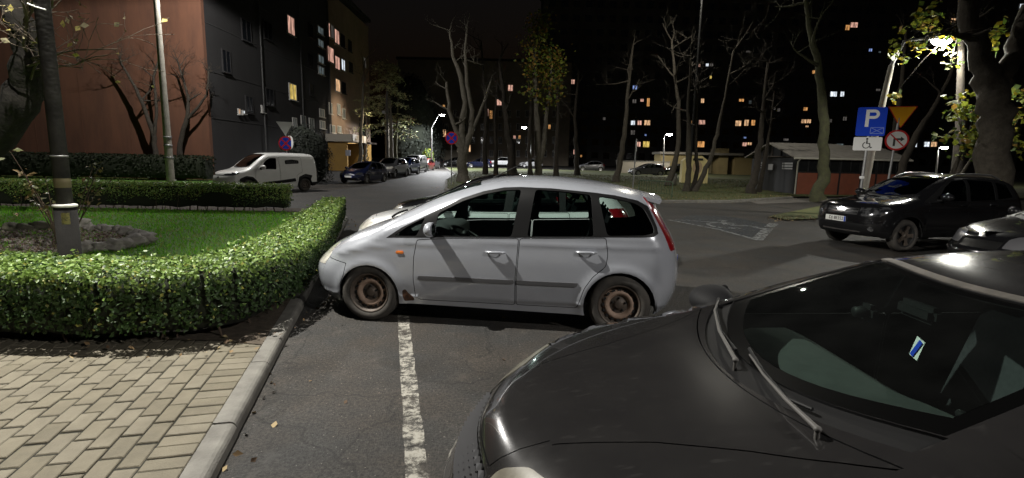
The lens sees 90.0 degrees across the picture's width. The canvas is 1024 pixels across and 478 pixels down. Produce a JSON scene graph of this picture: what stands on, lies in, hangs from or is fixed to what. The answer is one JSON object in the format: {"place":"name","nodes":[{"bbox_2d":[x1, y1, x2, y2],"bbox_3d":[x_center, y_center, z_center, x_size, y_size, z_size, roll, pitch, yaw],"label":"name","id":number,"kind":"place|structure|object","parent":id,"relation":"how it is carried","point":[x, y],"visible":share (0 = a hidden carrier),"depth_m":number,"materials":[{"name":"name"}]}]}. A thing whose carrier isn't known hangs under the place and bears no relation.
{"place":"outdoors","nodes":[
{"label":"outdoors","id":0,"kind":"place"},
{"bbox_2d":[0,175,212,183],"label":"verge","id":1,"kind":"structure","parent":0,"point":[97,178],"depth_m":30.97,"materials":[{"name":"green plant"}]},
{"bbox_2d":[0,151,215,180],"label":"hedge","id":2,"kind":"object","parent":1,"relation":"on","point":[132,166],"visible":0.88,"depth_m":30.13,"materials":[{"name":"green plant"}]},
{"bbox_2d":[95,26,171,179],"bbox_3d":[-22.207,-8.161,30.777,3.356,9.396,3.941,10,12,44],"label":"tree","id":3,"kind":"object","parent":1,"relation":"on","point":[153,128],"visible":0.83,"depth_m":31.13,"materials":[{"name":"brown plant"}]},
{"bbox_2d":[153,0,174,181],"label":"street lamp","id":4,"kind":"object","parent":1,"relation":"on","point":[168,157],"visible":0.97,"depth_m":25.21,"materials":[{"name":"metal"}]},
{"bbox_2d":[164,42,218,179],"bbox_3d":[-19.551,-7.779,31.361,2.807,8.635,3.098,9,12,41],"label":"tree","id":5,"kind":"object","parent":1,"relation":"on","point":[188,115],"visible":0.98,"depth_m":31.26,"materials":[{"name":"brown plant"}]},
{"bbox_2d":[0,323,275,477],"bbox_3d":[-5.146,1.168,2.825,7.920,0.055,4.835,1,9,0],"label":"pavement","id":6,"kind":"structure","parent":0,"point":[227,374],"depth_m":3.46,"materials":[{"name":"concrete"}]},
{"bbox_2d":[0,206,298,263],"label":"lawn","id":7,"kind":"structure","parent":0,"point":[178,251],"depth_m":11.58,"materials":[{"name":"green plant"}]},
{"bbox_2d":[0,148,112,241],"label":"shrub","id":8,"kind":"object","parent":7,"relation":"on","point":[35,194],"visible":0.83,"depth_m":6.96,"materials":[{"name":"green plant"}]},
{"bbox_2d":[0,227,127,252],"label":"planting bed","id":9,"kind":"object","parent":7,"relation":"on","point":[43,242],"depth_m":9.44,"materials":[{"name":"gravel"}]},
{"bbox_2d":[0,222,17,231],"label":"rock","id":10,"kind":"object","parent":9,"relation":"on","point":[8,226],"visible":0.74,"depth_m":10.24,"materials":[{"name":"grey stone"}]},
{"bbox_2d":[15,223,38,230],"bbox_3d":[-9.936,-0.225,10.445,0.319,0.220,0.398,9,12,43],"label":"rock","id":11,"kind":"object","parent":9,"relation":"on","point":[22,226],"visible":0.64,"depth_m":10.35,"materials":[{"name":"grey stone"}]},
{"bbox_2d":[27,221,50,229],"bbox_3d":[-9.765,-0.255,10.613,0.464,0.248,0.324,4,9,20],"label":"rock","id":12,"kind":"object","parent":9,"relation":"on","point":[39,225],"visible":0.55,"depth_m":10.54,"materials":[{"name":"grey stone"}]},
{"bbox_2d":[116,225,133,234],"bbox_3d":[-7.784,-0.160,10.310,0.301,0.224,0.364,-3,10,-23],"label":"rock","id":13,"kind":"object","parent":9,"relation":"on","point":[123,229],"visible":0.66,"depth_m":10.21,"materials":[{"name":"grey stone"}]},
{"bbox_2d":[81,240,92,252],"bbox_3d":[-7.050,0.142,8.473,0.274,0.234,0.368,8,11,37],"label":"rock","id":14,"kind":"object","parent":7,"relation":"on","point":[86,245],"visible":0.33,"depth_m":8.41,"materials":[{"name":"grey stone"}]},
{"bbox_2d":[87,242,107,251],"bbox_3d":[-6.905,0.142,8.564,0.310,0.201,0.371,-1,9,-14],"label":"rock","id":15,"kind":"object","parent":7,"relation":"on","point":[99,246],"visible":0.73,"depth_m":8.45,"materials":[{"name":"grey stone"}]},
{"bbox_2d":[103,237,126,250],"bbox_3d":[-6.740,0.100,8.672,0.312,0.248,0.350,2,9,8],"label":"rock","id":16,"kind":"object","parent":7,"relation":"on","point":[115,244],"visible":0.84,"depth_m":8.60,"materials":[{"name":"grey stone"}]},
{"bbox_2d":[118,238,135,247],"bbox_3d":[-6.701,0.085,8.880,0.345,0.220,0.306,9,11,40],"label":"rock","id":17,"kind":"object","parent":7,"relation":"on","point":[129,242],"visible":0.63,"depth_m":8.81,"materials":[{"name":"grey stone"}]},
{"bbox_2d":[125,232,150,245],"bbox_3d":[-6.711,0.022,9.151,0.403,0.267,0.392,-2,9,-18],"label":"rock","id":18,"kind":"object","parent":7,"relation":"on","point":[138,238],"visible":0.66,"depth_m":9.07,"materials":[{"name":"grey stone"}]},
{"bbox_2d":[0,195,346,341],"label":"hedge","id":19,"kind":"object","parent":7,"relation":"on","point":[44,292],"visible":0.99,"depth_m":4.52,"materials":[{"name":"green plant"}]},
{"bbox_2d":[0,203,305,344],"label":"planting soil","id":20,"kind":"structure","parent":0,"point":[262,323],"depth_m":4.86,"materials":[{"name":"brown soil"}]},
{"bbox_2d":[27,0,82,259],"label":"street lamp","id":21,"kind":"object","parent":20,"relation":"on","point":[66,222],"visible":0.87,"depth_m":4.82,"materials":[{"name":"grey metal"}]},
{"bbox_2d":[0,0,173,156],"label":"tree","id":22,"kind":"object","parent":20,"relation":"on","point":[21,95],"visible":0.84,"depth_m":7.19,"materials":[{"name":"brown plant"}]},
{"bbox_2d":[0,177,293,210],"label":"hedge","id":23,"kind":"object","parent":20,"relation":"on","point":[156,193],"visible":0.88,"depth_m":14.85,"materials":[{"name":"green plant"}]},
{"bbox_2d":[201,161,1023,477],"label":"road","id":24,"kind":"structure","parent":0,"point":[333,355],"depth_m":4.87,"materials":[{"name":"grey asphalt"}]},
{"bbox_2d":[179,216,347,477],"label":"kerb","id":25,"kind":"structure","parent":24,"relation":"on","point":[209,456],"depth_m":3.52,"materials":[{"name":"concrete"}]},
{"bbox_2d":[213,152,316,190],"bbox_3d":[-11.697,-3.185,24.345,2.428,1.860,4.550,7,10,33],"label":"panel van","id":26,"kind":"object","parent":24,"relation":"on","point":[298,170],"visible":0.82,"depth_m":23.82,"materials":[{"name":"white metal"}]},
{"bbox_2d":[276,121,292,152],"bbox_3d":[-11.887,-4.433,27.136,0.842,3.464,0.509,1,9,0],"label":"road sign","id":27,"kind":"object","parent":24,"relation":"on","point":[285,142],"visible":0.94,"depth_m":26.88,"materials":[{"name":"metal"}]},
{"bbox_2d":[340,161,386,183],"bbox_3d":[-9.889,-4.491,34.246,2.143,1.440,4.114,3,9,12],"label":"hatchback","id":28,"kind":"object","parent":24,"relation":"on","point":[365,172],"visible":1,"depth_m":33.41,"materials":[{"name":"blue metal"}]},
{"bbox_2d":[346,27,382,161],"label":"tree","id":29,"kind":"object","parent":24,"relation":"on","point":[360,157],"visible":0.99,"depth_m":54.55,"materials":[{"name":"brown plant"}]},
{"bbox_2d":[349,72,379,160],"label":"tree","id":30,"kind":"object","parent":24,"relation":"on","point":[365,145],"visible":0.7,"depth_m":58.72,"materials":[{"name":"brown plant"}]},
{"bbox_2d":[353,53,417,157],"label":"tree","id":31,"kind":"object","parent":24,"relation":"on","point":[388,77],"visible":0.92,"depth_m":57.87,"materials":[{"name":"green plant"}]},
{"bbox_2d":[382,90,388,157],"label":"street lamp","id":32,"kind":"object","parent":24,"relation":"on","point":[386,111],"visible":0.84,"depth_m":55.69,"materials":[{"name":"black metal"}]},
{"bbox_2d":[382,94,397,156],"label":"tree","id":33,"kind":"object","parent":24,"relation":"on","point":[391,153],"visible":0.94,"depth_m":56.26,"materials":[{"name":"brown plant"}]},
{"bbox_2d":[376,85,403,157],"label":"tree","id":34,"kind":"object","parent":24,"relation":"on","point":[395,145],"visible":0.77,"depth_m":58.75,"materials":[{"name":"brown plant"}]},
{"bbox_2d":[380,157,408,177],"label":"off roader","id":35,"kind":"object","parent":24,"relation":"on","point":[394,166],"visible":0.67,"depth_m":41.65,"materials":[{"name":"black metal"}]},
{"bbox_2d":[391,157,419,174],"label":"off roader","id":36,"kind":"object","parent":24,"relation":"on","point":[414,164],"visible":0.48,"depth_m":47.54,"materials":[{"name":"grey metal"}]},
{"bbox_2d":[397,303,426,477],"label":"parking line","id":37,"kind":"object","parent":24,"relation":"on","point":[418,436],"visible":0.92,"depth_m":3.65,"materials":[{"name":"white paint"}]},
{"bbox_2d":[406,155,427,171],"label":"panel van","id":38,"kind":"object","parent":24,"relation":"on","point":[423,160],"visible":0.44,"depth_m":53.72,"materials":[{"name":"white metal"}]},
{"bbox_2d":[17,187,817,471],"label":"fallen leaves","id":39,"kind":"object","parent":24,"relation":"on","point":[238,452],"visible":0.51,"depth_m":4.42,"materials":[{"name":"brown plant"}]},
{"bbox_2d":[430,104,445,162],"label":"tree","id":40,"kind":"object","parent":24,"relation":"on","point":[441,130],"visible":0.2,"depth_m":79.37,"materials":[{"name":"green plant"}]},
{"bbox_2d":[467,158,491,167],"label":"hatchback","id":41,"kind":"object","parent":24,"relation":"on","point":[477,162],"visible":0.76,"depth_m":76.72,"materials":[{"name":"blue metal"}]},
{"bbox_2d":[394,174,569,208],"bbox_3d":[-0.658,-0.764,11.579,4.098,1.440,2.075,2,9,4],"label":"hatchback","id":42,"kind":"object","parent":24,"relation":"on","point":[549,197],"visible":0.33,"depth_m":10.98,"materials":[{"name":"silver metal"}]},
{"bbox_2d":[358,191,628,238],"bbox_3d":[-0.301,-0.354,8.839,4.631,1.483,2.075,2,9,4],"label":"hatchback","id":43,"kind":"object","parent":24,"relation":"on","point":[563,207],"visible":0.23,"depth_m":8.08,"materials":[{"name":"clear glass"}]},
{"bbox_2d":[318,156,677,323],"bbox_3d":[-0.185,-0.087,6.105,4.121,1.796,2.149,2,9,6],"label":"minivan","id":44,"kind":"object","parent":24,"relation":"on","point":[603,264],"visible":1,"depth_m":5.31,"materials":[{"name":"silver metal"}]},
{"bbox_2d":[579,161,604,170],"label":"hatchback","id":45,"kind":"object","parent":24,"relation":"on","point":[595,165],"visible":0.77,"depth_m":70.79,"materials":[{"name":"silver metal"}]},
{"bbox_2d":[444,167,792,202],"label":"kerb","id":46,"kind":"structure","parent":24,"relation":"on","point":[701,201],"depth_m":23.45,"materials":[{"name":"concrete"}]},
{"bbox_2d":[628,163,665,174],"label":"hatchback","id":47,"kind":"object","parent":24,"relation":"on","point":[654,168],"visible":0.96,"depth_m":56.85,"materials":[{"name":"black metal"}]},
{"bbox_2d":[674,215,768,236],"bbox_3d":[6.038,-0.426,14.978,2.648,0.001,5.298,7,10,31],"label":"white painted road marking","id":48,"kind":"object","parent":24,"relation":"on","point":[721,226],"visible":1,"depth_m":15.41,"materials":[{"name":"paint"}]},
{"bbox_2d":[443,250,1023,477],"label":"hatchback","id":49,"kind":"object","parent":24,"relation":"on","point":[837,373],"visible":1,"depth_m":2.06,"materials":[{"name":"black metal"}]},
{"bbox_2d":[852,107,887,187],"bbox_3d":[9.185,-1.756,13.350,0.683,3.266,0.104,3,9,14],"label":"parking sign","id":50,"kind":"object","parent":24,"relation":"on","point":[871,121],"visible":0.98,"depth_m":13.16,"materials":[{"name":"metal"}]},
{"bbox_2d":[885,106,917,178],"bbox_3d":[12.538,-2.435,16.747,0.773,3.708,0.111,4,9,18],"label":"road sign","id":51,"kind":"object","parent":24,"relation":"on","point":[896,139],"visible":0.93,"depth_m":16.56,"materials":[{"name":"metal"}]},
{"bbox_2d":[862,33,951,189],"bbox_3d":[13.213,-3.689,17.321,2.198,6.056,0.372,4,9,20],"label":"street lamp","id":52,"kind":"object","parent":24,"relation":"on","point":[871,154],"visible":0.51,"depth_m":17.32,"materials":[{"name":"metal"}]},
{"bbox_2d":[818,172,1021,251],"bbox_3d":[9.302,-0.699,11.772,4.341,1.665,2.291,-1,9,-14],"label":"off roader","id":53,"kind":"object","parent":24,"relation":"on","point":[901,213],"visible":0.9,"depth_m":10.98,"materials":[{"name":"black metal"}]},
{"bbox_2d":[926,202,968,230],"bbox_3d":[9.241,-0.472,10.869,1.123,0.615,0.048,-1,9,-14],"label":"front door","id":54,"kind":"structure","parent":53,"relation":"in","point":[942,216],"depth_m":10.85,"materials":[{"name":"black paint"}]},
{"bbox_2d":[939,180,966,201],"bbox_3d":[9.343,-1.027,10.918,0.855,0.459,0.179,-1,9,-14],"label":"window","id":55,"kind":"structure","parent":53,"relation":"in","point":[958,189],"depth_m":10.94,"materials":[{"name":"black glass"}]},
{"bbox_2d":[967,180,994,200],"bbox_3d":[10.169,-1.049,11.115,0.717,0.445,0.172,-1,9,-14],"label":"window","id":56,"kind":"structure","parent":53,"relation":"in","point":[979,190],"depth_m":11.09,"materials":[{"name":"black glass"}]},
{"bbox_2d":[968,201,998,222],"bbox_3d":[10.206,-0.500,11.103,0.851,0.640,0.060,-1,9,-14],"label":"rear door","id":57,"kind":"structure","parent":53,"relation":"in","point":[979,211],"depth_m":11.06,"materials":[{"name":"black paint"}]},
{"bbox_2d":[995,183,1012,198],"bbox_3d":[10.819,-1.052,11.257,0.469,0.360,0.120,-1,9,-14],"label":"window","id":58,"kind":"structure","parent":53,"relation":"in","point":[1003,192],"depth_m":11.24,"materials":[{"name":"black glass"}]},
{"bbox_2d":[931,84,1023,173],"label":"tree","id":59,"kind":"object","parent":24,"relation":"on","point":[969,141],"visible":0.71,"depth_m":15.34,"materials":[{"name":"green plant"}]},
{"bbox_2d":[947,207,1023,252],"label":"hatchback","id":60,"kind":"object","parent":24,"relation":"on","point":[1005,232],"visible":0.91,"depth_m":8.30,"materials":[{"name":"black metal"}]},
{"bbox_2d":[951,0,1023,210],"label":"tree","id":61,"kind":"object","parent":24,"relation":"on","point":[992,84],"visible":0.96,"depth_m":14.08,"materials":[{"name":"brown plant"}]},
{"bbox_2d":[351,0,1023,170],"label":"sky","id":62,"kind":"structure","parent":0,"point":[405,32],"materials":[{"name":"black"}]},
{"bbox_2d":[371,158,1023,179],"bbox_3d":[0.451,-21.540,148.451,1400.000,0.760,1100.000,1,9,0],"label":"ground","id":63,"kind":"structure","parent":0,"point":[1019,175],"depth_m":127.35,"materials":[{"name":"grey asphalt"}]},
{"bbox_2d":[0,0,376,179],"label":"apartment block","id":64,"kind":"structure","parent":63,"relation":"on","point":[274,61],"depth_m":33.26,"materials":[{"name":"concrete"}]},
{"bbox_2d":[221,48,233,74],"bbox_3d":[-18.955,-11.798,34.095,0.215,1.532,1.163,1,9,0],"label":"window","id":65,"kind":"structure","parent":64,"relation":"in","point":[225,54],"depth_m":34.03,"materials":[{"name":"black glass"}]},
{"bbox_2d":[240,17,253,44],"bbox_3d":[-18.891,-14.834,36.529,0.215,1.561,1.467,1,9,0],"label":"window","id":66,"kind":"structure","parent":64,"relation":"in","point":[246,33],"depth_m":36.46,"materials":[{"name":"black glass"}]},
{"bbox_2d":[245,95,255,114],"bbox_3d":[-18.998,-9.704,37.165,0.215,1.303,1.190,1,9,0],"label":"window","id":67,"kind":"structure","parent":64,"relation":"in","point":[249,106],"depth_m":37.10,"materials":[{"name":"black glass"}]},
{"bbox_2d":[262,19,274,42],"bbox_3d":[-18.864,-16.117,39.682,0.215,1.457,1.531,1,9,0],"label":"window","id":68,"kind":"structure","parent":64,"relation":"in","point":[267,26],"depth_m":39.61,"materials":[{"name":"black glass"}]},
{"bbox_2d":[265,87,276,107],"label":"window","id":69,"kind":"structure","parent":64,"relation":"in","point":[269,93],"depth_m":40.16,"materials":[{"name":"black glass"}]},
{"bbox_2d":[286,14,296,37],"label":"window","id":70,"kind":"structure","parent":64,"relation":"in","point":[290,21],"depth_m":43.62,"materials":[{"name":"pink glass"}]},
{"bbox_2d":[288,82,298,101],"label":"window","id":71,"kind":"structure","parent":64,"relation":"in","point":[292,88],"depth_m":44.29,"materials":[{"name":"yellow glass"}]},
{"bbox_2d":[327,45,335,64],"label":"window","id":72,"kind":"structure","parent":64,"relation":"in","point":[331,49],"depth_m":53.05,"materials":[{"name":"pink glass"}]},
{"bbox_2d":[277,123,334,182],"bbox_3d":[-12.820,-5.237,31.640,3.523,3.775,3.023,1,9,0],"label":"bush","id":73,"kind":"object","parent":63,"relation":"on","point":[307,140],"visible":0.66,"depth_m":30.84,"materials":[{"name":"green plant"}]},
{"bbox_2d":[359,110,369,160],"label":"tree","id":74,"kind":"object","parent":63,"relation":"on","point":[363,133],"visible":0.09,"depth_m":64.49,"materials":[{"name":"black plant"}]},
{"bbox_2d":[384,72,440,157],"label":"tree","id":75,"kind":"object","parent":63,"relation":"on","point":[420,109],"visible":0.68,"depth_m":67.99,"materials":[{"name":"green plant"}]},
{"bbox_2d":[396,57,573,165],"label":"apartment block","id":76,"kind":"structure","parent":63,"relation":"on","point":[428,68],"depth_m":101.04,"materials":[{"name":"grey"}]},
{"bbox_2d":[540,0,1023,172],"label":"apartment block","id":77,"kind":"structure","parent":63,"relation":"on","point":[855,58],"depth_m":117.28,"materials":[{"name":"black"}]},
{"bbox_2d":[446,167,1023,199],"bbox_3d":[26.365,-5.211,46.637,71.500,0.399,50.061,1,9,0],"label":"park lawn","id":78,"kind":"structure","parent":0,"point":[1018,186],"depth_m":38.59,"materials":[{"name":"green plant"}]},
{"bbox_2d":[445,132,457,184],"bbox_3d":[-3.738,-4.966,31.610,0.770,3.249,0.089,1,9,-2],"label":"road sign","id":79,"kind":"object","parent":78,"relation":"on","point":[451,138],"visible":1,"depth_m":31.39,"materials":[{"name":"metal"}]},
{"bbox_2d":[424,7,492,181],"bbox_3d":[-3.507,-9.994,35.291,5.011,12.149,2.921,1,9,0],"label":"tree","id":80,"kind":"object","parent":78,"relation":"on","point":[462,143],"visible":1,"depth_m":35.00,"materials":[{"name":"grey plant"}]},
{"bbox_2d":[454,23,498,173],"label":"tree","id":81,"kind":"object","parent":78,"relation":"on","point":[484,158],"visible":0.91,"depth_m":48.69,"materials":[{"name":"brown plant"}]},
{"bbox_2d":[472,57,510,173],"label":"tree","id":82,"kind":"object","parent":78,"relation":"on","point":[495,171],"visible":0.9,"depth_m":47.00,"materials":[{"name":"brown plant"}]},
{"bbox_2d":[480,35,524,173],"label":"tree","id":83,"kind":"object","parent":78,"relation":"on","point":[511,154],"visible":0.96,"depth_m":44.79,"materials":[{"name":"brown plant"}]},
{"bbox_2d":[503,34,532,174],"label":"tree","id":84,"kind":"object","parent":78,"relation":"on","point":[530,171],"visible":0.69,"depth_m":48.82,"materials":[{"name":"brown plant"}]},
{"bbox_2d":[514,7,575,174],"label":"tree","id":85,"kind":"object","parent":78,"relation":"on","point":[551,66],"visible":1,"depth_m":40.40,"materials":[{"name":"green plant"}]},
{"bbox_2d":[545,45,571,175],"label":"tree","id":86,"kind":"object","parent":78,"relation":"on","point":[556,165],"visible":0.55,"depth_m":47.02,"materials":[{"name":"brown plant"}]},
{"bbox_2d":[559,60,587,175],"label":"tree","id":87,"kind":"object","parent":78,"relation":"on","point":[577,172],"visible":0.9,"depth_m":50.87,"materials":[{"name":"brown plant"}]},
{"bbox_2d":[593,24,651,181],"bbox_3d":[8.350,-10.480,38.698,5.390,12.416,2.895,-4,10,-28],"label":"tree","id":88,"kind":"object","parent":78,"relation":"on","point":[616,175],"visible":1,"depth_m":38.94,"materials":[{"name":"brown plant"}]},
{"bbox_2d":[616,160,669,172],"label":"garden wall","id":89,"kind":"structure","parent":78,"relation":"on","point":[626,166],"depth_m":63.13,"materials":[{"name":"beige concrete"}]},
{"bbox_2d":[638,180,672,196],"bbox_3d":[7.117,-2.520,25.462,0.050,0.784,1.960,-6,12,-41],"label":"railing","id":90,"kind":"object","parent":78,"relation":"on","point":[656,186],"visible":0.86,"depth_m":25.35,"materials":[{"name":"grey metal"}]},
{"bbox_2d":[651,11,705,185],"bbox_3d":[10.796,-9.279,33.999,2.830,11.717,4.688,-1,9,-16],"label":"tree","id":91,"kind":"object","parent":78,"relation":"on","point":[671,175],"visible":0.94,"depth_m":34.93,"materials":[{"name":"brown plant"}]},
{"bbox_2d":[652,32,716,190],"bbox_3d":[9.715,-7.359,29.620,3.954,9.228,2.437,1,9,0],"label":"tree","id":92,"kind":"object","parent":78,"relation":"on","point":[686,186],"visible":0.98,"depth_m":29.81,"materials":[{"name":"brown plant"}]},
{"bbox_2d":[679,156,707,182],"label":"donation bin","id":93,"kind":"object","parent":78,"relation":"on","point":[702,160],"visible":0.46,"depth_m":40.61,"materials":[{"name":"beige metal"}]},
{"bbox_2d":[671,59,718,190],"bbox_3d":[10.663,-6.830,30.200,1.677,8.044,2.316,-4,10,-29],"label":"tree","id":94,"kind":"object","parent":78,"relation":"on","point":[696,173],"visible":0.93,"depth_m":29.98,"materials":[{"name":"brown plant"}]},
{"bbox_2d":[691,0,702,162],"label":"street lamp","id":95,"kind":"object","parent":78,"relation":"on","point":[694,100],"visible":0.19,"depth_m":30.43,"materials":[{"name":"black metal"}]},
{"bbox_2d":[652,148,751,174],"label":"shop","id":96,"kind":"structure","parent":78,"relation":"on","point":[722,162],"depth_m":65.61,"materials":[{"name":"grey"}]},
{"bbox_2d":[691,1,767,191],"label":"tree","id":97,"kind":"object","parent":78,"relation":"on","point":[697,186],"visible":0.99,"depth_m":29.62,"materials":[{"name":"brown plant"}]},
{"bbox_2d":[753,70,782,191],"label":"tree","id":98,"kind":"object","parent":78,"relation":"on","point":[761,176],"visible":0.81,"depth_m":30.39,"materials":[{"name":"brown plant"}]},
{"bbox_2d":[745,39,794,193],"bbox_3d":[13.727,-6.719,28.249,2.702,8.576,2.250,-5,10,-33],"label":"tree","id":99,"kind":"object","parent":78,"relation":"on","point":[751,185],"visible":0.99,"depth_m":28.84,"materials":[{"name":"brown plant"}]},
{"bbox_2d":[744,143,863,194],"bbox_3d":[18.181,-4.428,32.168,4.580,3.120,5.665,1,9,-4],"label":"market stall","id":100,"kind":"object","parent":78,"relation":"on","point":[791,168],"visible":0.62,"depth_m":29.97,"materials":[{"name":"black metal"}]},
{"bbox_2d":[841,145,912,187],"bbox_3d":[21.734,-4.421,32.766,3.180,3.070,5.665,1,9,-4],"label":"market stall","id":101,"kind":"object","parent":78,"relation":"on","point":[881,165],"visible":0.21,"depth_m":30.36,"materials":[{"name":"black metal"}]},
{"bbox_2d":[890,1,933,153],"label":"tree","id":102,"kind":"object","parent":78,"relation":"on","point":[902,81],"visible":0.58,"depth_m":32.55,"materials":[{"name":"brown plant"}]},
{"bbox_2d":[895,0,992,175],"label":"tree","id":103,"kind":"object","parent":78,"relation":"on","point":[905,158],"visible":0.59,"depth_m":29.12,"materials":[{"name":"brown plant"}]},
{"bbox_2d":[887,0,1010,173],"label":"tree","id":104,"kind":"object","parent":78,"relation":"on","point":[961,87],"visible":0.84,"depth_m":16.55,"materials":[{"name":"green plant"}]},
{"bbox_2d":[771,206,819,219],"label":"verge","id":105,"kind":"structure","parent":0,"point":[812,212],"depth_m":18.10,"materials":[{"name":"green plant"}]},
{"bbox_2d":[749,197,841,203],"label":"footpath","id":106,"kind":"structure","parent":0,"point":[798,199],"depth_m":25.52,"materials":[{"name":"concrete"}]},
{"bbox_2d":[757,0,839,201],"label":"tree","id":107,"kind":"object","parent":106,"relation":"on","point":[819,186],"visible":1,"depth_m":24.39,"materials":[{"name":"brown plant"}]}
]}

